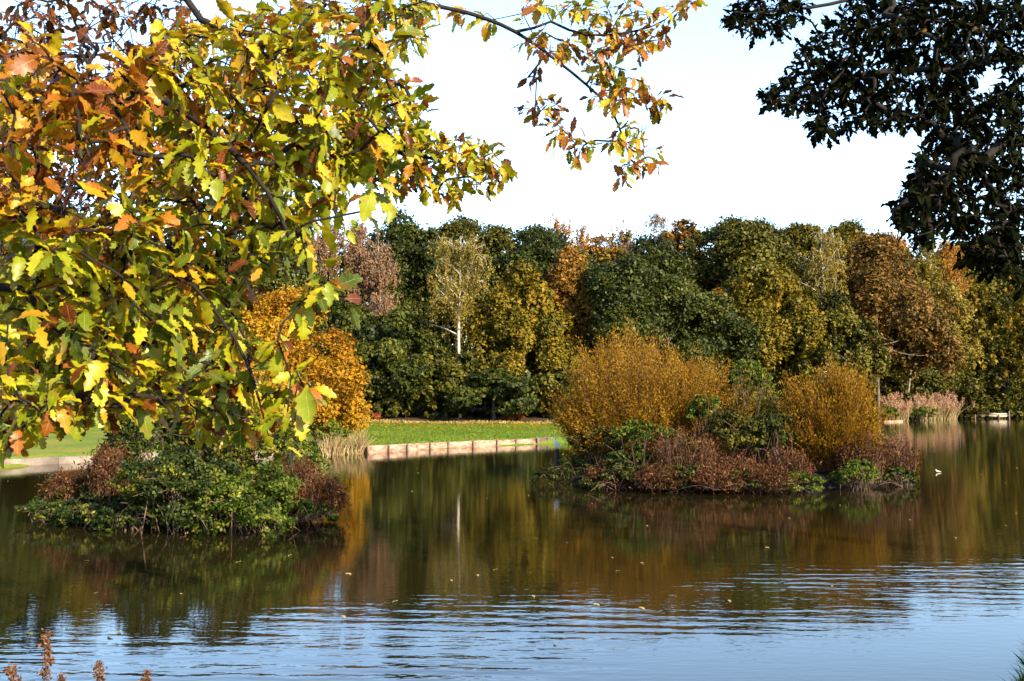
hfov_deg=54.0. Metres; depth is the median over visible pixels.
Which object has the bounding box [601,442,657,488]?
bramble bush
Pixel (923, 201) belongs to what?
oak tree
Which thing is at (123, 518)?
bramble bush
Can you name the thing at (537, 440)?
timber edging
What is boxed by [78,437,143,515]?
bracken
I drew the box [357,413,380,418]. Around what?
red bush
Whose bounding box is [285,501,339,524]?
island bush
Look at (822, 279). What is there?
birch tree
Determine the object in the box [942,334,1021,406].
broadleaf bush
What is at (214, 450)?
island bush
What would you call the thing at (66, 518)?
bramble bush
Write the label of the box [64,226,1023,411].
woodland
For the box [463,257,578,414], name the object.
oak tree
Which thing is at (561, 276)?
oak tree
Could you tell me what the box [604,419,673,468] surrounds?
elder bush
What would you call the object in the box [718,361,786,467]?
elder bush
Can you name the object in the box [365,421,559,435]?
fallen leaves
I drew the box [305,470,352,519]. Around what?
bracken
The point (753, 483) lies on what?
bramble bush
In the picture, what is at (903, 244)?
birch tree
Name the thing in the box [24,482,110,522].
bramble bush
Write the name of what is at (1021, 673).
bank grass
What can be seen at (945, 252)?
birch tree
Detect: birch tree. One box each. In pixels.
[293,221,356,293]
[332,215,378,306]
[360,230,403,328]
[419,232,500,417]
[542,213,577,247]
[572,222,593,257]
[598,219,637,264]
[642,211,681,318]
[788,223,855,372]
[884,231,914,256]
[910,240,945,380]
[935,240,972,326]
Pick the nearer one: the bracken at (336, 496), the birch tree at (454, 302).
the bracken at (336, 496)
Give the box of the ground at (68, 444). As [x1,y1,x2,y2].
[0,378,1023,680]
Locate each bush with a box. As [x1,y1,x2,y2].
[14,494,87,523]
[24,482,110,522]
[52,492,134,527]
[83,387,203,493]
[87,494,172,532]
[105,444,245,535]
[169,392,275,499]
[184,461,318,538]
[242,422,333,512]
[272,417,351,446]
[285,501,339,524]
[305,294,415,388]
[342,307,469,409]
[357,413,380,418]
[385,343,492,414]
[434,367,547,419]
[502,413,524,421]
[528,351,623,408]
[531,457,598,483]
[540,315,791,469]
[565,446,624,481]
[567,422,626,470]
[579,460,661,489]
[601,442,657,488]
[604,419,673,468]
[647,427,693,465]
[654,463,723,492]
[686,394,729,463]
[691,407,783,470]
[701,470,772,493]
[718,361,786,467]
[727,358,772,459]
[752,406,798,469]
[758,347,900,471]
[776,470,826,493]
[827,459,881,490]
[856,351,978,404]
[878,464,919,486]
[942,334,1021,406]
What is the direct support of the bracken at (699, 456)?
on the island at (830, 483)
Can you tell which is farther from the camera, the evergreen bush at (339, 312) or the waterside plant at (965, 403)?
the waterside plant at (965, 403)
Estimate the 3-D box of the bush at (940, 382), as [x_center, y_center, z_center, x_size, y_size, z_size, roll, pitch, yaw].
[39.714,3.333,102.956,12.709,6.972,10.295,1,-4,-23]
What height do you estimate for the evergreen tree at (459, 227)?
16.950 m
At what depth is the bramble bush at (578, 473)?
25.57 m
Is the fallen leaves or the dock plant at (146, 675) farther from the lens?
the fallen leaves
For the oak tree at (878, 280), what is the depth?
82.72 m
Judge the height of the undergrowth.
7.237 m
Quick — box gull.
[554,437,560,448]
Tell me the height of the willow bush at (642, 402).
4.293 m
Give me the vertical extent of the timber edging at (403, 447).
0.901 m
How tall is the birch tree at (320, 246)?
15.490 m
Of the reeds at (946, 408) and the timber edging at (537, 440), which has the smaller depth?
the timber edging at (537, 440)
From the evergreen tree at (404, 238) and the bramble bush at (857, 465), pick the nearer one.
the bramble bush at (857, 465)
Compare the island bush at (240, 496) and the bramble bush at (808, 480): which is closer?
the island bush at (240, 496)
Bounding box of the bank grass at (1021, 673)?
[997,640,1023,680]
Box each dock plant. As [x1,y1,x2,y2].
[2,662,21,680]
[36,627,67,680]
[91,660,107,680]
[138,666,151,680]
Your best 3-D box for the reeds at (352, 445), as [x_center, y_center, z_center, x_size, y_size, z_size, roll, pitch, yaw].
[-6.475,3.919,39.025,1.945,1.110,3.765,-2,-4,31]
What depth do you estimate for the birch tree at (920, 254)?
106.00 m
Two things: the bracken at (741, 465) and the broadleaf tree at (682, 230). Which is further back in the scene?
the broadleaf tree at (682, 230)
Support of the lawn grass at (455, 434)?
on the ground at (68, 444)
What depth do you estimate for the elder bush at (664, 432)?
24.39 m
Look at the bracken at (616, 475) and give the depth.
24.19 m
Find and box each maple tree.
[176,281,375,441]
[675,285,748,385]
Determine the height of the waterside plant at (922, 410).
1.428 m
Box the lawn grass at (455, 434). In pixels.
[143,421,568,452]
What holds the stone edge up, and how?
on the ground at (68, 444)
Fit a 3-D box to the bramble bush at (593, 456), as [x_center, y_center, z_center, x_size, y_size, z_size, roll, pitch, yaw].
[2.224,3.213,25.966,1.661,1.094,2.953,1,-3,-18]
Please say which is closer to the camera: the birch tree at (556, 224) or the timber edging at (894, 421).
the timber edging at (894, 421)
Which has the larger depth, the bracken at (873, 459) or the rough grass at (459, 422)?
the rough grass at (459, 422)
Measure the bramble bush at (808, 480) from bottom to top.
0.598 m
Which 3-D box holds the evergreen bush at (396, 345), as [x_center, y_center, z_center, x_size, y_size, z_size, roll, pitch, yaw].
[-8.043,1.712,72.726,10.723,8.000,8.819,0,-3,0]
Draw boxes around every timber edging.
[365,439,534,452]
[534,437,552,443]
[883,420,902,421]
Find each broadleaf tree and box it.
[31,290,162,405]
[583,234,639,265]
[643,218,719,291]
[777,221,850,280]
[781,286,893,405]
[825,217,892,338]
[909,272,984,369]
[936,237,1023,398]
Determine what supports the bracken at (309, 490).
on the island at (146, 525)
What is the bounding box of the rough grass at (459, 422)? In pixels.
[361,418,555,424]
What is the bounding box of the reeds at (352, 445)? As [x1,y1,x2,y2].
[313,426,381,455]
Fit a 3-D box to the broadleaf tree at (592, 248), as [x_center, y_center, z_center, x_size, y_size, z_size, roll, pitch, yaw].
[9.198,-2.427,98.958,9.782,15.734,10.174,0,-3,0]
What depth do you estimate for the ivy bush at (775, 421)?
24.36 m
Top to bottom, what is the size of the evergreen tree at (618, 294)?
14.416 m
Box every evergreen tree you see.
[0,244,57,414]
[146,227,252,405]
[190,233,353,381]
[339,204,467,337]
[400,212,513,342]
[463,221,596,371]
[574,230,765,408]
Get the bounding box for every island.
[84,502,271,526]
[571,463,915,491]
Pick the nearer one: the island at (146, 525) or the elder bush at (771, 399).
the island at (146, 525)
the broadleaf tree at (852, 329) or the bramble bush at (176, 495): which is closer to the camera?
the bramble bush at (176, 495)
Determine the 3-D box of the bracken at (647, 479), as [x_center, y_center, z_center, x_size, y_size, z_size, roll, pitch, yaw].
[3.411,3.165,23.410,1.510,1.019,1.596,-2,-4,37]
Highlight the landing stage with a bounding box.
[962,411,1009,418]
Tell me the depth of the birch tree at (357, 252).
80.92 m
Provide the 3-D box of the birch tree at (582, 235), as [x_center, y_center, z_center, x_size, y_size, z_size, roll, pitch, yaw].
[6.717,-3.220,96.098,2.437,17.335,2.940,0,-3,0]
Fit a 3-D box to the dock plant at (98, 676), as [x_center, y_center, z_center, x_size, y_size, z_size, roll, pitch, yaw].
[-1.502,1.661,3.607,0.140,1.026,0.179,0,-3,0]
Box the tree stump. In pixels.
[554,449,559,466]
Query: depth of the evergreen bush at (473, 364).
70.77 m
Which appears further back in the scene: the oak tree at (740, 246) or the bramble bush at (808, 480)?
the oak tree at (740, 246)
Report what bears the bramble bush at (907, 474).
on the island at (830, 483)
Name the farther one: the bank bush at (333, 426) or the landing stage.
the landing stage
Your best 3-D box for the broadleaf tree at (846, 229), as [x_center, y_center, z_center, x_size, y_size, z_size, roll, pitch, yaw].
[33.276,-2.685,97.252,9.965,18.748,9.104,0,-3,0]
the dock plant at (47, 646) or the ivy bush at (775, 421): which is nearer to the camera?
the dock plant at (47, 646)
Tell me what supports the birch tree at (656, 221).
on the ground at (68, 444)
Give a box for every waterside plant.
[880,406,898,419]
[909,406,938,420]
[957,398,970,408]
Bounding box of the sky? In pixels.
[0,0,1023,371]
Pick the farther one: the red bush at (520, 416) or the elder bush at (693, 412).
the red bush at (520, 416)
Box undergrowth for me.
[324,359,1023,420]
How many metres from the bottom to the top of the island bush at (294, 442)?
1.861 m
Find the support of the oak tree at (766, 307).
on the ground at (68, 444)
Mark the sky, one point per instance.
(724, 157)
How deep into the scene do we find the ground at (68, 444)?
47.37 m
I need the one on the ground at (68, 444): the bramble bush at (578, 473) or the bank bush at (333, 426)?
the bank bush at (333, 426)
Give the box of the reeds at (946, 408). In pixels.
[902,390,974,420]
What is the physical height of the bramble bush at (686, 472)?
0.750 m
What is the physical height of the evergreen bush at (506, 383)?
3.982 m
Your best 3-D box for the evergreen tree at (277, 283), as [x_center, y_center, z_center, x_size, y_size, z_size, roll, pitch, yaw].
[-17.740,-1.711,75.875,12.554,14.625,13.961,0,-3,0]
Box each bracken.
[33,460,94,513]
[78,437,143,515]
[265,449,331,521]
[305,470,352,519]
[580,456,633,489]
[629,456,693,493]
[648,421,724,483]
[688,460,751,494]
[702,449,763,487]
[739,460,798,493]
[753,439,821,485]
[827,420,894,484]
[871,429,924,482]
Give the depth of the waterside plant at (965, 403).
110.02 m
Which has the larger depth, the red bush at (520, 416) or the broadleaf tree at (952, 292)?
the broadleaf tree at (952, 292)
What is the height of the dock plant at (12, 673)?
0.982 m
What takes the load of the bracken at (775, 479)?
on the island at (830, 483)
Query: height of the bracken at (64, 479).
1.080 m
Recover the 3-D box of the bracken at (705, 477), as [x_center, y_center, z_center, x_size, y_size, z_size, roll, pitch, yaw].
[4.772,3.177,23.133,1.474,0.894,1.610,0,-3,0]
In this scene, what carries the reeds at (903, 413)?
on the ground at (68, 444)
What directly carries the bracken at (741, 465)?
on the island at (830, 483)
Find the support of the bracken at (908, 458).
on the island at (830, 483)
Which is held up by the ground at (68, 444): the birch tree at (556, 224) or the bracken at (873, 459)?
the birch tree at (556, 224)
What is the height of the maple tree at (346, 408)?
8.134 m
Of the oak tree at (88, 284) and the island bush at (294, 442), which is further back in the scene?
the island bush at (294, 442)
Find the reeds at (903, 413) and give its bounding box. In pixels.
[880,390,919,420]
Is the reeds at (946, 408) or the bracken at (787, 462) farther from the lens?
the reeds at (946, 408)
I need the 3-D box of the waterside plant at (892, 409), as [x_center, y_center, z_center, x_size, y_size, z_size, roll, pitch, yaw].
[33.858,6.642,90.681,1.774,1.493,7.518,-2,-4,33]
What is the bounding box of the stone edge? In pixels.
[4,450,272,465]
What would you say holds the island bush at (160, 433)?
on the island at (146, 525)
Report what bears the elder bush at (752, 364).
on the island at (830, 483)
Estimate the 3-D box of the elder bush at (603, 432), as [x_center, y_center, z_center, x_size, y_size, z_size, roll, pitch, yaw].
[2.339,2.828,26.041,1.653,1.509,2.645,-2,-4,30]
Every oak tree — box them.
[0,0,707,469]
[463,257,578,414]
[532,242,607,371]
[657,213,851,352]
[719,0,1023,301]
[721,257,828,413]
[810,227,967,422]
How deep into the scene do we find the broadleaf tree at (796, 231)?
93.65 m
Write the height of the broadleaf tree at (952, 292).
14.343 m
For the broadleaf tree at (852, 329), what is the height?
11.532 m
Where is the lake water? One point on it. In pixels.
(854, 593)
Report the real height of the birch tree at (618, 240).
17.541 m
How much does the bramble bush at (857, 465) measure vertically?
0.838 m
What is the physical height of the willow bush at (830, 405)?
3.331 m
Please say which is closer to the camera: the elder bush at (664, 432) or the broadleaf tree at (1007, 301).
the elder bush at (664, 432)
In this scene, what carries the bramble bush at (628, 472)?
on the island at (830, 483)
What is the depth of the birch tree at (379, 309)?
80.21 m
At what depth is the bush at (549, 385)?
70.51 m
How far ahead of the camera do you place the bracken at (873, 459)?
24.51 m
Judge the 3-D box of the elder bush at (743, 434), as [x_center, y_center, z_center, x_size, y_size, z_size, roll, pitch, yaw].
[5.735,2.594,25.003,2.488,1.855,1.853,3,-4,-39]
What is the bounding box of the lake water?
[0,417,1023,680]

